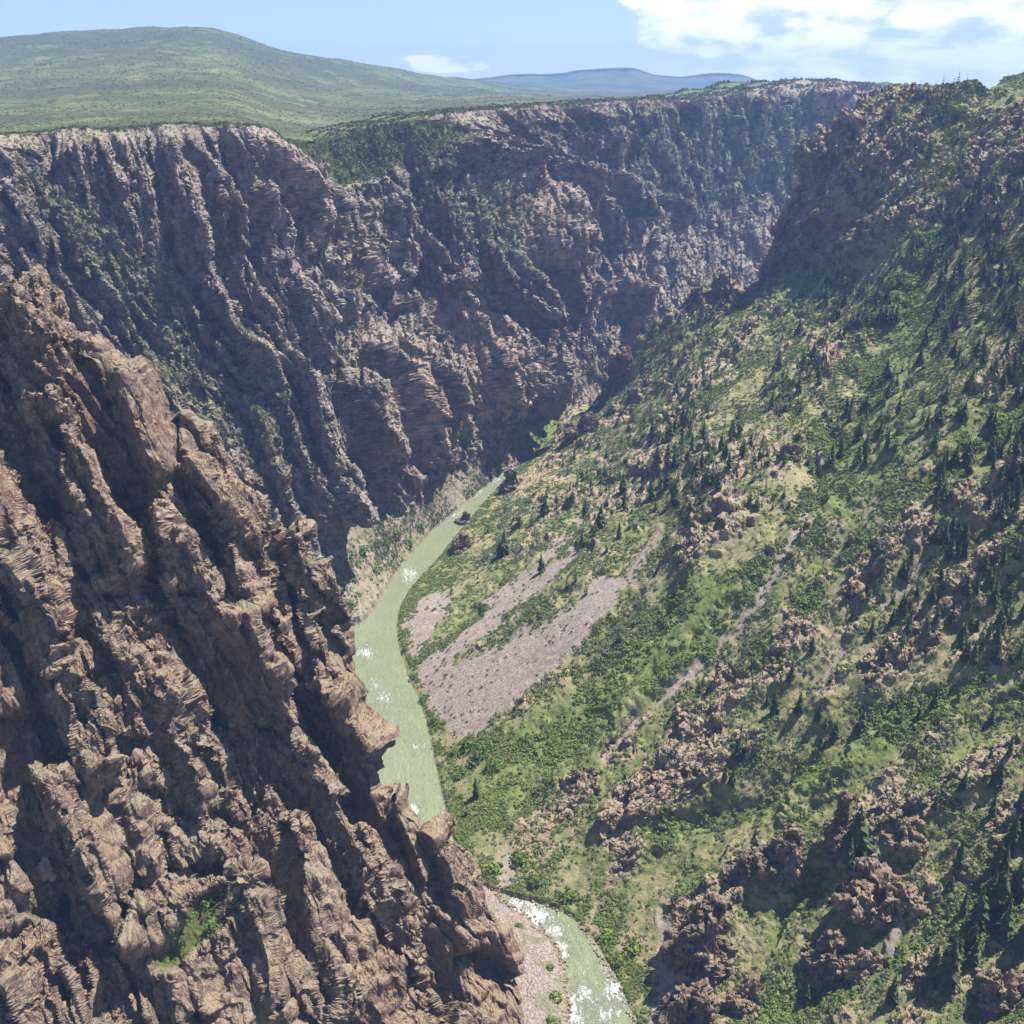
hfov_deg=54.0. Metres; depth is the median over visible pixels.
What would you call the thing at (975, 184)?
conifer
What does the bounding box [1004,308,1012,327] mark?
conifer
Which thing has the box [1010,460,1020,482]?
conifer
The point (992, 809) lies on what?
conifer
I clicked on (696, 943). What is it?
rock outcrop
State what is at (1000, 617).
conifer
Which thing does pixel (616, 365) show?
rock outcrop
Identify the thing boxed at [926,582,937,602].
conifer
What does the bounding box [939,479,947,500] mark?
conifer
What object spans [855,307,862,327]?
conifer
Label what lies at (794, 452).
boulder
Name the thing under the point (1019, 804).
conifer
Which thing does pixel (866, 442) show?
conifer
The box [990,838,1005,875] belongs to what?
conifer
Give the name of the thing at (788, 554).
boulder
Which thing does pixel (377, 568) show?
bush
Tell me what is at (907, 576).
conifer
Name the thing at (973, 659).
conifer
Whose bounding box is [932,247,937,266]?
conifer
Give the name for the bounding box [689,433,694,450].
conifer
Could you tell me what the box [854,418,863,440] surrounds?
conifer
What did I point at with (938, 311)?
conifer
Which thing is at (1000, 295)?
conifer
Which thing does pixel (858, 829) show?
conifer
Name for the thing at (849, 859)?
conifer
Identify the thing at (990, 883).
conifer
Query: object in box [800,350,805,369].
conifer
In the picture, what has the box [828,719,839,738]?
conifer
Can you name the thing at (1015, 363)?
conifer
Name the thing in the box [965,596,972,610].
conifer
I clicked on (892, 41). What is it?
sky
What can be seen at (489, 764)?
bush
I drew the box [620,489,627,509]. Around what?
conifer
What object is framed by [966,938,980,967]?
conifer
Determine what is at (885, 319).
conifer
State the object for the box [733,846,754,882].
rock outcrop
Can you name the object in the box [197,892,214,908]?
bush
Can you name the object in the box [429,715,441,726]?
bush
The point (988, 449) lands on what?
conifer
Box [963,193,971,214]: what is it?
conifer
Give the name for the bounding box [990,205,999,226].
conifer
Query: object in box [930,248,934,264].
conifer
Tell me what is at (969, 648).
conifer
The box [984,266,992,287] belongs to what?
conifer
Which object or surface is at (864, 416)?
conifer woodland
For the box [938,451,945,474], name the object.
conifer
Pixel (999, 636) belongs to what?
conifer
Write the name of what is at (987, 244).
conifer
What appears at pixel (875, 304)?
conifer
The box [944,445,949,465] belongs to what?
conifer
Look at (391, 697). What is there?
river
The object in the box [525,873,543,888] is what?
bush
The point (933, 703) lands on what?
conifer
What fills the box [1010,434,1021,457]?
conifer
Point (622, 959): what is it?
bush
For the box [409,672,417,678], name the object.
bush
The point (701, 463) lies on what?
conifer
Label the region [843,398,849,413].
conifer
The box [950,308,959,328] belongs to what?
conifer
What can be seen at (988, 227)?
conifer
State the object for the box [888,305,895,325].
conifer
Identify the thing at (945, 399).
conifer
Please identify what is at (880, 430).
conifer
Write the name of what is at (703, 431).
conifer
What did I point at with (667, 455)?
conifer
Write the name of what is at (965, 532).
conifer
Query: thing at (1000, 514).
conifer
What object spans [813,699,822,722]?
conifer
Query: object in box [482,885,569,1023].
gravel bar
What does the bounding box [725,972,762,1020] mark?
boulder
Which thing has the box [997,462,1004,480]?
conifer
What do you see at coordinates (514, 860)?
bush
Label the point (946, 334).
conifer
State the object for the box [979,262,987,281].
conifer
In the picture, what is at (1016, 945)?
conifer
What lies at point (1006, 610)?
conifer
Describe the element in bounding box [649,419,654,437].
conifer
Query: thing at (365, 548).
bush
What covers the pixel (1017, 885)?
conifer
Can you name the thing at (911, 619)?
conifer
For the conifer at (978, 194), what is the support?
on the hillside
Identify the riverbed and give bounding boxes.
[572,404,591,414]
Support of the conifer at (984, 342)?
on the hillside
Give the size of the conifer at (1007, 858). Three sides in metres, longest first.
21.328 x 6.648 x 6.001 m
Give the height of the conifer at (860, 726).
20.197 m
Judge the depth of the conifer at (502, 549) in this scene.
1064.28 m
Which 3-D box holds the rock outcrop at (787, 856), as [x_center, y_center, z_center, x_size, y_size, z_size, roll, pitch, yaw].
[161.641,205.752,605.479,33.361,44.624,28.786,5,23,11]
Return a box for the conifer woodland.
[450,72,1023,816]
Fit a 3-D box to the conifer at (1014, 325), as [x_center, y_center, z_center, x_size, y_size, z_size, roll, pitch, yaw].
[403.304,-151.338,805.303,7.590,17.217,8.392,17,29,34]
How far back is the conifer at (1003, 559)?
650.51 m
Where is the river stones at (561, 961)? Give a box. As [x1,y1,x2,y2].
[399,461,636,1023]
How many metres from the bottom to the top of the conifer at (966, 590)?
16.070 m
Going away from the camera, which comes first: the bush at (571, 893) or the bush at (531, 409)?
the bush at (571, 893)
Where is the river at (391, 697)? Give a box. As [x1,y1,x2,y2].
[352,461,634,1023]
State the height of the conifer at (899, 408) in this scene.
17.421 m
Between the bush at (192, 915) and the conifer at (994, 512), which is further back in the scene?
the conifer at (994, 512)
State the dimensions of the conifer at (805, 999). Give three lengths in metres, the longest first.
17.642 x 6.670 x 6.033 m
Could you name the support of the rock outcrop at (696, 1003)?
on the hillside
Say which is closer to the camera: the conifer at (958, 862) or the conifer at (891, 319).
the conifer at (958, 862)
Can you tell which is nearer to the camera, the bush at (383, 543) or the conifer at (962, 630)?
the conifer at (962, 630)
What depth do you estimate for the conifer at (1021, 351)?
769.23 m
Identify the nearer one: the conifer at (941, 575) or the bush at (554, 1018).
the bush at (554, 1018)
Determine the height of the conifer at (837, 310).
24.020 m
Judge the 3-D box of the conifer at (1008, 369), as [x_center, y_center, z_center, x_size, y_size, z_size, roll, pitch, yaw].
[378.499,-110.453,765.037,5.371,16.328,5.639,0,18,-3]
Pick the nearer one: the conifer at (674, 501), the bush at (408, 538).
the conifer at (674, 501)
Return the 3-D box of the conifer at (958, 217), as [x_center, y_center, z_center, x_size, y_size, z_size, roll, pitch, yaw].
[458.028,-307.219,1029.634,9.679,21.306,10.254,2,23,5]
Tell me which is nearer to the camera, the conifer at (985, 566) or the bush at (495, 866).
the conifer at (985, 566)
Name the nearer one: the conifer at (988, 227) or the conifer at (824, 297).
the conifer at (988, 227)
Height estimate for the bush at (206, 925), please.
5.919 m
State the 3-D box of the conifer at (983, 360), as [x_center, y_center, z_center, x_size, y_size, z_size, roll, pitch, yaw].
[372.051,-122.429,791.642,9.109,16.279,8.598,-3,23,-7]
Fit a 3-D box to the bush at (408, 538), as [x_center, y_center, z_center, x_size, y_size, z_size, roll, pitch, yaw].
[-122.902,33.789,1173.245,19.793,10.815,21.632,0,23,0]
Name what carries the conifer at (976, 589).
on the hillside
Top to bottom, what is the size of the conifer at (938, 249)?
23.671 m
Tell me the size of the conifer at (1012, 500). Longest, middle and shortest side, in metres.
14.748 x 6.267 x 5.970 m
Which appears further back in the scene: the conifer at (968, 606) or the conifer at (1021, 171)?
the conifer at (1021, 171)
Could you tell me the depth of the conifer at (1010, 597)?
640.09 m
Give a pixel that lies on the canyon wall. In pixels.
(304, 193)
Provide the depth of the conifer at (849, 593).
702.48 m
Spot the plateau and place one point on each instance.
(198, 43)
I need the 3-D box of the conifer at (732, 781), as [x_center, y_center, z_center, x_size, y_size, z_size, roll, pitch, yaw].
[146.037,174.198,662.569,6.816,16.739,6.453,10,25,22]
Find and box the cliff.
[0,263,524,1023]
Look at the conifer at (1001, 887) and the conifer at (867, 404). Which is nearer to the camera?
the conifer at (1001, 887)
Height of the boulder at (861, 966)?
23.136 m
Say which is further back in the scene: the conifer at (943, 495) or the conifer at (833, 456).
the conifer at (833, 456)
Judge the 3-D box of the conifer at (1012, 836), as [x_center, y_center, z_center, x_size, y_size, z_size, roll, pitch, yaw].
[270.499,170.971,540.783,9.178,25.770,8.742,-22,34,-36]
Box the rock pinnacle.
[821,789,855,865]
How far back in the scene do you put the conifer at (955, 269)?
974.61 m
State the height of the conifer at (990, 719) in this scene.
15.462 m
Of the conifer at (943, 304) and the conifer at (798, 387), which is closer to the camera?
the conifer at (943, 304)
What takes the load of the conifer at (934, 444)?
on the hillside
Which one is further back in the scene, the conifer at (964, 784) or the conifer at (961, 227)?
the conifer at (961, 227)
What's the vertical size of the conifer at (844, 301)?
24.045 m
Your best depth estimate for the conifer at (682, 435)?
1032.05 m
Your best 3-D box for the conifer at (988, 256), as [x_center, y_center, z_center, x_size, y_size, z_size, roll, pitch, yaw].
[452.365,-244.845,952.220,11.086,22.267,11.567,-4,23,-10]
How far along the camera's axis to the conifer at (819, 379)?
962.65 m
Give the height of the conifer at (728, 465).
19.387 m
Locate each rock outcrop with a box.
[447,532,471,556]
[498,469,524,493]
[563,411,599,444]
[601,345,636,384]
[653,977,720,1023]
[660,892,737,987]
[685,287,704,315]
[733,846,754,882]
[752,821,805,895]
[800,929,847,990]
[970,967,1023,1014]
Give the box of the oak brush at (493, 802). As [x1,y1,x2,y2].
[397,72,1023,1023]
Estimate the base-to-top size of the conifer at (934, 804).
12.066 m
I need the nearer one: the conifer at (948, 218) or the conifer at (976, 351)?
the conifer at (976, 351)
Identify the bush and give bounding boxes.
[166,932,178,941]
[181,909,198,923]
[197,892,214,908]
[201,917,220,935]
[346,599,354,606]
[348,575,360,582]
[359,546,368,553]
[372,564,383,572]
[382,538,390,546]
[393,529,402,538]
[404,536,414,545]
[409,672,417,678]
[417,523,426,530]
[419,694,429,700]
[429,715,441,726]
[446,746,459,755]
[453,767,467,779]
[461,738,476,751]
[465,759,479,771]
[473,743,489,759]
[482,858,503,877]
[485,757,502,771]
[508,851,526,866]
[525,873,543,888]
[527,408,536,413]
[537,416,551,424]
[546,963,553,970]
[546,1014,562,1023]
[549,990,562,1003]
[559,889,580,904]
[599,929,613,942]
[612,955,625,967]
[624,940,643,957]
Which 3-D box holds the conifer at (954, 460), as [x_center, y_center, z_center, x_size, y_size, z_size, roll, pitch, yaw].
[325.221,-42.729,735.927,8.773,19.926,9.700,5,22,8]
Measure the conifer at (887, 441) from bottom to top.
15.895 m
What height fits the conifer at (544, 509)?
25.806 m
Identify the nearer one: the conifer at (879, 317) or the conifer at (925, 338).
the conifer at (925, 338)
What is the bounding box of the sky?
[0,0,1023,88]
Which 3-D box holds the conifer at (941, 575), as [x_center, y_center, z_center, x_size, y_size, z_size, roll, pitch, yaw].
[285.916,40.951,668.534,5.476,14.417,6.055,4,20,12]
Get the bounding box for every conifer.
[471,777,480,798]
[494,529,510,557]
[537,555,545,573]
[538,496,549,516]
[579,529,584,547]
[594,502,605,528]
[616,522,621,539]
[617,471,627,492]
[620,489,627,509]
[648,478,655,498]
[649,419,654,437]
[653,444,661,463]
[664,442,672,459]
[664,467,671,487]
[666,420,674,440]
[670,477,678,496]
[670,489,677,506]
[672,416,678,433]
[672,450,676,464]
[678,404,685,421]
[679,427,685,442]
[682,409,689,426]
[688,414,693,431]
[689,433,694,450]
[690,458,700,476]
[699,450,704,467]
[700,421,707,438]
[702,465,710,485]
[714,471,722,490]
[717,432,724,450]
[721,441,728,458]
[722,765,727,780]
[724,450,732,469]
[727,418,736,437]
[727,766,737,787]
[728,423,732,441]
[732,734,743,759]
[739,441,745,456]
[768,390,774,408]
[768,690,781,715]
[774,352,782,370]
[788,661,794,680]
[792,692,803,716]
[795,373,803,392]
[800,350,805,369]
[800,981,810,1005]
[809,634,815,652]
[810,342,817,359]
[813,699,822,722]
[814,365,823,384]
[815,734,823,749]
[820,270,830,288]
[820,281,829,299]
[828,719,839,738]
[829,442,835,460]
[832,299,840,319]
[835,879,843,893]
[836,436,844,457]
[839,805,873,856]
[841,287,847,305]
[842,835,856,871]
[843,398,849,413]
[845,405,852,421]
[845,581,854,599]
[853,445,862,464]
[853,708,866,733]
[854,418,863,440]
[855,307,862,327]
[861,430,871,451]
[862,390,872,411]
[863,444,868,463]
[867,620,875,637]
[871,283,882,300]
[871,294,877,310]
[875,419,885,436]
[877,303,883,320]
[880,272,883,287]
[880,284,890,303]
[881,306,888,324]
[882,359,892,378]
[884,380,891,397]
[884,430,891,446]
[884,974,900,1007]
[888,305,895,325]
[888,608,895,625]
[894,303,900,321]
[894,397,901,413]
[897,594,909,616]
[898,558,906,577]
[898,593,905,608]
[900,563,912,581]
[903,617,911,636]
[906,612,913,627]
[909,539,914,558]
[913,580,920,597]
[915,345,924,363]
[916,705,921,720]
[921,325,929,344]
[921,943,940,986]
[922,251,928,267]
[924,253,931,274]
[924,411,930,428]
[926,519,940,544]
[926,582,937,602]
[928,241,931,257]
[929,687,938,708]
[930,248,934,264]
[930,432,938,450]
[931,489,940,509]
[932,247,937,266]
[932,470,941,494]
[932,603,940,624]
[932,795,938,810]
[932,931,963,992]
[933,300,942,320]
[934,238,941,258]
[934,406,944,423]
[936,263,944,284]
[936,528,947,547]
[937,565,945,582]
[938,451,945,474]
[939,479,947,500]
[940,289,946,309]
[940,384,948,404]
[941,464,945,485]
[941,521,949,543]
[943,255,948,273]
[943,320,949,339]
[944,207,951,226]
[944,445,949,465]
[944,873,955,890]
[945,538,956,559]
[946,271,956,290]
[946,339,959,358]
[947,204,956,225]
[947,303,956,322]
[947,605,955,623]
[949,443,959,465]
[949,511,956,531]
[950,261,959,280]
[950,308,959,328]
[950,839,965,870]
[951,932,964,965]
[952,229,960,248]
[952,523,962,544]
[954,347,960,366]
[954,516,961,535]
[955,202,962,221]
[955,406,961,422]
[955,542,961,560]
[955,619,969,640]
[956,631,965,650]
[957,254,964,273]
[957,286,967,304]
[958,211,965,232]
[958,264,965,281]
[958,520,970,543]
[958,533,969,554]
[958,644,967,662]
[958,769,970,791]
[958,890,968,917]
[960,441,974,465]
[960,574,972,596]
[961,401,969,419]
[962,453,972,472]
[962,540,968,558]
[962,639,971,658]
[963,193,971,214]
[963,919,978,950]
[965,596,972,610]
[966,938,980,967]
[968,639,978,665]
[968,885,989,928]
[970,338,982,357]
[972,172,978,191]
[972,573,980,593]
[972,613,980,632]
[975,171,982,190]
[975,181,982,203]
[976,185,983,207]
[978,348,987,366]
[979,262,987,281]
[979,553,989,571]
[979,869,997,902]
[981,206,988,227]
[981,333,986,352]
[982,228,992,249]
[982,564,995,583]
[984,211,991,233]
[984,243,992,264]
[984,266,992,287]
[984,405,994,427]
[985,437,995,460]
[985,488,992,505]
[985,623,991,639]
[986,171,995,191]
[986,435,995,451]
[987,411,997,435]
[987,583,1000,604]
[987,705,994,723]
[987,864,1013,919]
[988,793,997,816]
[989,643,1003,664]
[989,755,1005,790]
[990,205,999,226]
[990,452,995,470]
[990,504,996,523]
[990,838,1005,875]
[991,499,1005,521]
[992,215,1003,234]
[992,622,999,643]
[992,625,1002,645]
[993,564,996,580]
[993,608,1006,628]
[993,904,1016,942]
[995,287,1002,303]
[996,267,1004,286]
[996,438,1001,458]
[996,890,1014,920]
[997,256,1004,274]
[997,367,1007,386]
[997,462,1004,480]
[998,281,1008,297]
[999,439,1004,457]
[999,545,1007,563]
[1001,300,1008,317]
[1002,481,1010,498]
[1002,599,1008,618]
[1002,813,1020,848]
[1003,329,1011,350]
[1003,841,1011,871]
[1004,173,1013,192]
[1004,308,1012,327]
[1004,490,1010,512]
[1005,422,1011,439]
[1005,589,1013,605]
[1005,735,1013,756]
[1006,297,1014,315]
[1006,357,1011,376]
[1007,462,1014,482]
[1007,923,1023,958]
[1008,264,1014,283]
[1008,308,1018,324]
[1008,449,1017,470]
[1008,487,1014,504]
[1009,858,1023,897]
[1010,313,1018,332]
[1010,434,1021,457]
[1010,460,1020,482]
[1010,542,1021,560]
[1012,352,1018,368]
[1012,380,1022,402]
[1012,487,1021,510]
[1013,273,1020,291]
[1013,422,1023,440]
[1013,788,1023,812]
[1014,474,1022,495]
[1016,642,1023,658]
[1018,203,1023,216]
[1018,343,1023,355]
[1018,603,1023,619]
[1019,461,1023,471]
[1019,813,1023,826]
[1020,163,1023,174]
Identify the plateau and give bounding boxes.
[0,26,934,142]
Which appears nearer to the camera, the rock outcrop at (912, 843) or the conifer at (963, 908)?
the conifer at (963, 908)
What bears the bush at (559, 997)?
on the gravel bar
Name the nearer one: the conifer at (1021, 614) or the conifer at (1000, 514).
the conifer at (1021, 614)
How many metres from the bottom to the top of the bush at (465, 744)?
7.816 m
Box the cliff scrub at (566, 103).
[0,77,886,625]
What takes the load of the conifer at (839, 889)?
on the hillside
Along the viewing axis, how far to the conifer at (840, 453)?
848.65 m
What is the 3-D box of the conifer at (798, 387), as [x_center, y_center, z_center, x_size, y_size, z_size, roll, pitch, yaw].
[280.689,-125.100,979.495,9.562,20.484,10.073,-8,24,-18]
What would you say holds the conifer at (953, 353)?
on the hillside
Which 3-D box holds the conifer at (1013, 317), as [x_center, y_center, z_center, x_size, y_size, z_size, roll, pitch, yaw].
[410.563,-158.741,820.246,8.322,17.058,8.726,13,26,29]
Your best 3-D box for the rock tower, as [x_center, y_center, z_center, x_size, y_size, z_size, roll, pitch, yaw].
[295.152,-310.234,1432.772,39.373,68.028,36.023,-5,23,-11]
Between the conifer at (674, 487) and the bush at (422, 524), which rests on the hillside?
the conifer at (674, 487)
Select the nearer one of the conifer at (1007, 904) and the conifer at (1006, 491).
the conifer at (1007, 904)
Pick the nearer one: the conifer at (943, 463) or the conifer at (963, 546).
the conifer at (963, 546)
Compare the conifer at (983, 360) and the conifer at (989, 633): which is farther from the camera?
the conifer at (983, 360)
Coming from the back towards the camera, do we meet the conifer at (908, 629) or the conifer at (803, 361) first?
the conifer at (803, 361)
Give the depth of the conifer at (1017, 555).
647.34 m
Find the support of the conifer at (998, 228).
on the hillside
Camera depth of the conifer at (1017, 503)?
666.69 m
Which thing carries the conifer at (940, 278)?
on the hillside
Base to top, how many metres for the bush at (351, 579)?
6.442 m
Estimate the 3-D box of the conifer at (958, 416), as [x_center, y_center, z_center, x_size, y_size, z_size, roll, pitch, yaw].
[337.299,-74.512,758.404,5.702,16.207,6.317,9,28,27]
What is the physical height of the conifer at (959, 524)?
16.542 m
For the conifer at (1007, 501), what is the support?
on the hillside
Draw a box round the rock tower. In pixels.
[704,269,733,308]
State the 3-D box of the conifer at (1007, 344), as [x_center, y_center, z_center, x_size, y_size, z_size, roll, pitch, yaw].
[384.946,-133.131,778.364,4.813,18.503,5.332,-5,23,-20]
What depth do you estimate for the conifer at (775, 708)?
676.45 m
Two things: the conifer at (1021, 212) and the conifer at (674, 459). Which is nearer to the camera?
the conifer at (1021, 212)
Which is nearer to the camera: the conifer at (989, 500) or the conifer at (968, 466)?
the conifer at (989, 500)
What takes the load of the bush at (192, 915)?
on the cliff
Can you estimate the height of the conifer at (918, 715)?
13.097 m
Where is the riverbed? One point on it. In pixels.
(578, 411)
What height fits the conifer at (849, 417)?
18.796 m
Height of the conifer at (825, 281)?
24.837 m
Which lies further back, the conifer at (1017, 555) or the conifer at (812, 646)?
the conifer at (812, 646)
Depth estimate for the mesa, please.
9551.05 m
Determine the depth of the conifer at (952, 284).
971.75 m
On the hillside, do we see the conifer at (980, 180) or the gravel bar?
the conifer at (980, 180)
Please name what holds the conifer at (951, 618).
on the hillside
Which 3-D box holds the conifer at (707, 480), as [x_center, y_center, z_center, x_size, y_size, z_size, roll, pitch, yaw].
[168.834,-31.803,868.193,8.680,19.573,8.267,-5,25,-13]
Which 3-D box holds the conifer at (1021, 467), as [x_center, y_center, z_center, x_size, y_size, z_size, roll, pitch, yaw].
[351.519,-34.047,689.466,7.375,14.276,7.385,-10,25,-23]
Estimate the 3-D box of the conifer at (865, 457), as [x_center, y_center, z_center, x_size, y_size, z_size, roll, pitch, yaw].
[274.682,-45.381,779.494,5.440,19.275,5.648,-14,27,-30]
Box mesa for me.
[476,67,755,91]
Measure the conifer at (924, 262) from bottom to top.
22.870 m
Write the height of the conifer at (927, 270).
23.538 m
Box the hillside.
[396,75,1023,1023]
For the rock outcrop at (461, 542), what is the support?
on the hillside
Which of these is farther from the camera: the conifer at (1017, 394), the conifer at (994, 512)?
the conifer at (1017, 394)
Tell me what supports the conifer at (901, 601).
on the hillside
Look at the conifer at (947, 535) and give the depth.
687.86 m
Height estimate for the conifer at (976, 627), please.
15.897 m
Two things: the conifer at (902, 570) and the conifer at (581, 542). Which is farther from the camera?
the conifer at (581, 542)
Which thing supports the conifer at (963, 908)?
on the hillside
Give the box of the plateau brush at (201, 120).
[0,26,932,141]
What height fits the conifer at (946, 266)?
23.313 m
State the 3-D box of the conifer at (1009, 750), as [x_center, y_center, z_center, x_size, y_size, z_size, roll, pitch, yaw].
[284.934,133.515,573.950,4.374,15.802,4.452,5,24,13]
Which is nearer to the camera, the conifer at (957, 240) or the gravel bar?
the gravel bar
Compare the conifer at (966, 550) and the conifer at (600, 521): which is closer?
the conifer at (966, 550)
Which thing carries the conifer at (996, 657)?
on the hillside
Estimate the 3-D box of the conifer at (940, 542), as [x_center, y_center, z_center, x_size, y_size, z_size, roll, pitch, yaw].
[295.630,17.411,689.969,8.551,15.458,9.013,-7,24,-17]
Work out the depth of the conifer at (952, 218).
1045.77 m
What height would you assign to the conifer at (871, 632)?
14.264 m
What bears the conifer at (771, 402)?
on the hillside
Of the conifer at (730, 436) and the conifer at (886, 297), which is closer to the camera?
the conifer at (730, 436)
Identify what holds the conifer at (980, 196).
on the hillside
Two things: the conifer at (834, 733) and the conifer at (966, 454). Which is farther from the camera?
the conifer at (966, 454)
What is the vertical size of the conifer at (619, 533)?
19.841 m
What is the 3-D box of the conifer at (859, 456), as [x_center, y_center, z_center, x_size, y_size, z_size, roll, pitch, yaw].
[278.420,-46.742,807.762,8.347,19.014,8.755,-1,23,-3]
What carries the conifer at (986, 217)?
on the hillside
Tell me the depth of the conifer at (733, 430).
965.25 m
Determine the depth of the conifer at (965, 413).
757.06 m
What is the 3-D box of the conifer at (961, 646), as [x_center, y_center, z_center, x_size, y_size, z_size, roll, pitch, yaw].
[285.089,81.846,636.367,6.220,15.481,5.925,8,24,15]
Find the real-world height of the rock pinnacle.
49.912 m
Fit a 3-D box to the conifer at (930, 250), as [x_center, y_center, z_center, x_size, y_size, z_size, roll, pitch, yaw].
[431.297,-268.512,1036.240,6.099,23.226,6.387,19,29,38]
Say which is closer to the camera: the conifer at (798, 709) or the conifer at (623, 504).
the conifer at (798, 709)
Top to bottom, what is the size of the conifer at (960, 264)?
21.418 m
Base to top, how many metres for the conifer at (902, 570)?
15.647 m
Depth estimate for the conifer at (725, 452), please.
877.25 m
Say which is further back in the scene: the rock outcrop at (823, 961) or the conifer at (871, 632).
the conifer at (871, 632)
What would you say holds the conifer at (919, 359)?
on the hillside
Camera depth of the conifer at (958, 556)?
675.72 m
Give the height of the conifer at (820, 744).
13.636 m
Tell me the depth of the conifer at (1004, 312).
858.91 m
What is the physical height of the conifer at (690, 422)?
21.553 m
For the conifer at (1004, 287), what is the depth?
888.97 m
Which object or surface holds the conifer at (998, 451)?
on the hillside
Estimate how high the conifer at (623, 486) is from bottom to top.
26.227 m
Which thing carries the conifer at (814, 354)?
on the hillside
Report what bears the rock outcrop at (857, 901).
on the hillside
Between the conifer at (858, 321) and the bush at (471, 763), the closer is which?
the bush at (471, 763)
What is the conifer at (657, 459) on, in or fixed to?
on the hillside
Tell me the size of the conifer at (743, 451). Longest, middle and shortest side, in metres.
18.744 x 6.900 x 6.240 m
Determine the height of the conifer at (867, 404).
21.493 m
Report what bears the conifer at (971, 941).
on the hillside
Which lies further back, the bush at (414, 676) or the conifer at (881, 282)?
the conifer at (881, 282)
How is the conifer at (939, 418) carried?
on the hillside
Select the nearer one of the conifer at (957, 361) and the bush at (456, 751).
the bush at (456, 751)
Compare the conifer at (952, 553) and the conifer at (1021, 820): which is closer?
the conifer at (1021, 820)
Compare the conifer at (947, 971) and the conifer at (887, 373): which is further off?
the conifer at (887, 373)
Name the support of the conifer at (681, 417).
on the hillside
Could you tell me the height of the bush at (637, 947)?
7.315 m
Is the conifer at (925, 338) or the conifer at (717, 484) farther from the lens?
the conifer at (925, 338)
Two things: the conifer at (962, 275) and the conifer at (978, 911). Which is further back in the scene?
the conifer at (962, 275)
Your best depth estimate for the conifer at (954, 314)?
928.55 m
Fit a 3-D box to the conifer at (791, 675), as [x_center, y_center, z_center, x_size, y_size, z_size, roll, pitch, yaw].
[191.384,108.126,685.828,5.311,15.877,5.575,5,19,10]
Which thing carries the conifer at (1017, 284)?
on the hillside
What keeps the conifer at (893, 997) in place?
on the hillside
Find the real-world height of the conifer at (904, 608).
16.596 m
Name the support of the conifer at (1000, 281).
on the hillside
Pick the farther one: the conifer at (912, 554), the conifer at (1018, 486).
the conifer at (912, 554)
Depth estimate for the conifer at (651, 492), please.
978.75 m
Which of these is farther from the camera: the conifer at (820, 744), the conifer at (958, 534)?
the conifer at (958, 534)
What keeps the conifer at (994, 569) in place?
on the hillside
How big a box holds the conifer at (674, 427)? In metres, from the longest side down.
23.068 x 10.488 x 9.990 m
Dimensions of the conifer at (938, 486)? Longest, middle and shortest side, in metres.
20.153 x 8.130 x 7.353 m
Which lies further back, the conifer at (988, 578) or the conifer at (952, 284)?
the conifer at (952, 284)
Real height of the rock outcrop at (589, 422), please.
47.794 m
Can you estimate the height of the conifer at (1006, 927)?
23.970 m
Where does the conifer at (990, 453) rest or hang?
on the hillside
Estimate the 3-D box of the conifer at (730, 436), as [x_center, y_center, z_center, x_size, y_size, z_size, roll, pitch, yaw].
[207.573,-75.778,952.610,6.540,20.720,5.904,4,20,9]
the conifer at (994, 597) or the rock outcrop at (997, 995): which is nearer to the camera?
the rock outcrop at (997, 995)
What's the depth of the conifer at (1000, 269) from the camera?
934.69 m
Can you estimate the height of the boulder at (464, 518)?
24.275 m
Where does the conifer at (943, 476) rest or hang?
on the hillside
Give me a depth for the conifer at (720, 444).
946.12 m
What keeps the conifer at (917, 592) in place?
on the hillside
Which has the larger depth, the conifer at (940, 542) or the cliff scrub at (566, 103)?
the cliff scrub at (566, 103)
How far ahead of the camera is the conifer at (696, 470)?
943.22 m
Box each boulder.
[454,510,470,524]
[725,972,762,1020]
[779,442,802,461]
[782,551,793,564]
[841,947,883,986]
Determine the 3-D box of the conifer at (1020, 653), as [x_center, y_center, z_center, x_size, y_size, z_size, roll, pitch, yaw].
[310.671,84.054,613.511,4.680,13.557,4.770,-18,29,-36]
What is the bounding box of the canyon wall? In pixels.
[0,79,887,625]
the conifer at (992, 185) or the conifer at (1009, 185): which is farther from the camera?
the conifer at (992, 185)
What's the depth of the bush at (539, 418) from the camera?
1462.27 m
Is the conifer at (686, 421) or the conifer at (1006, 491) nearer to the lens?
the conifer at (1006, 491)
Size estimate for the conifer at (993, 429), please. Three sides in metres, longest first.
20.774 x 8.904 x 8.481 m
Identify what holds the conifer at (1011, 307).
on the hillside
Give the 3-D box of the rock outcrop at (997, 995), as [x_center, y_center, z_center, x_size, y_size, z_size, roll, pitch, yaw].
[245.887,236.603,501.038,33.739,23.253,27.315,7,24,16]
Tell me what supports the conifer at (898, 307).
on the hillside
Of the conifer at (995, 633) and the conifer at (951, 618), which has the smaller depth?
the conifer at (995, 633)
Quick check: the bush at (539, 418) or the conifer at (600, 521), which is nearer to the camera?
the conifer at (600, 521)
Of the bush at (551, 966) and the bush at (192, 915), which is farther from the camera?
the bush at (551, 966)
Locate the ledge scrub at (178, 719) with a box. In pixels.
[0,277,466,1023]
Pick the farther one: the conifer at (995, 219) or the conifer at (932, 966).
the conifer at (995, 219)
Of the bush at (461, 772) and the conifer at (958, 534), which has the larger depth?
the bush at (461, 772)
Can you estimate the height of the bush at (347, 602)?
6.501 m
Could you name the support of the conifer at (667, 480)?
on the hillside
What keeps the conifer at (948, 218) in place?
on the hillside
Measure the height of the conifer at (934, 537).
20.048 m
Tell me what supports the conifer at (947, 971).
on the hillside

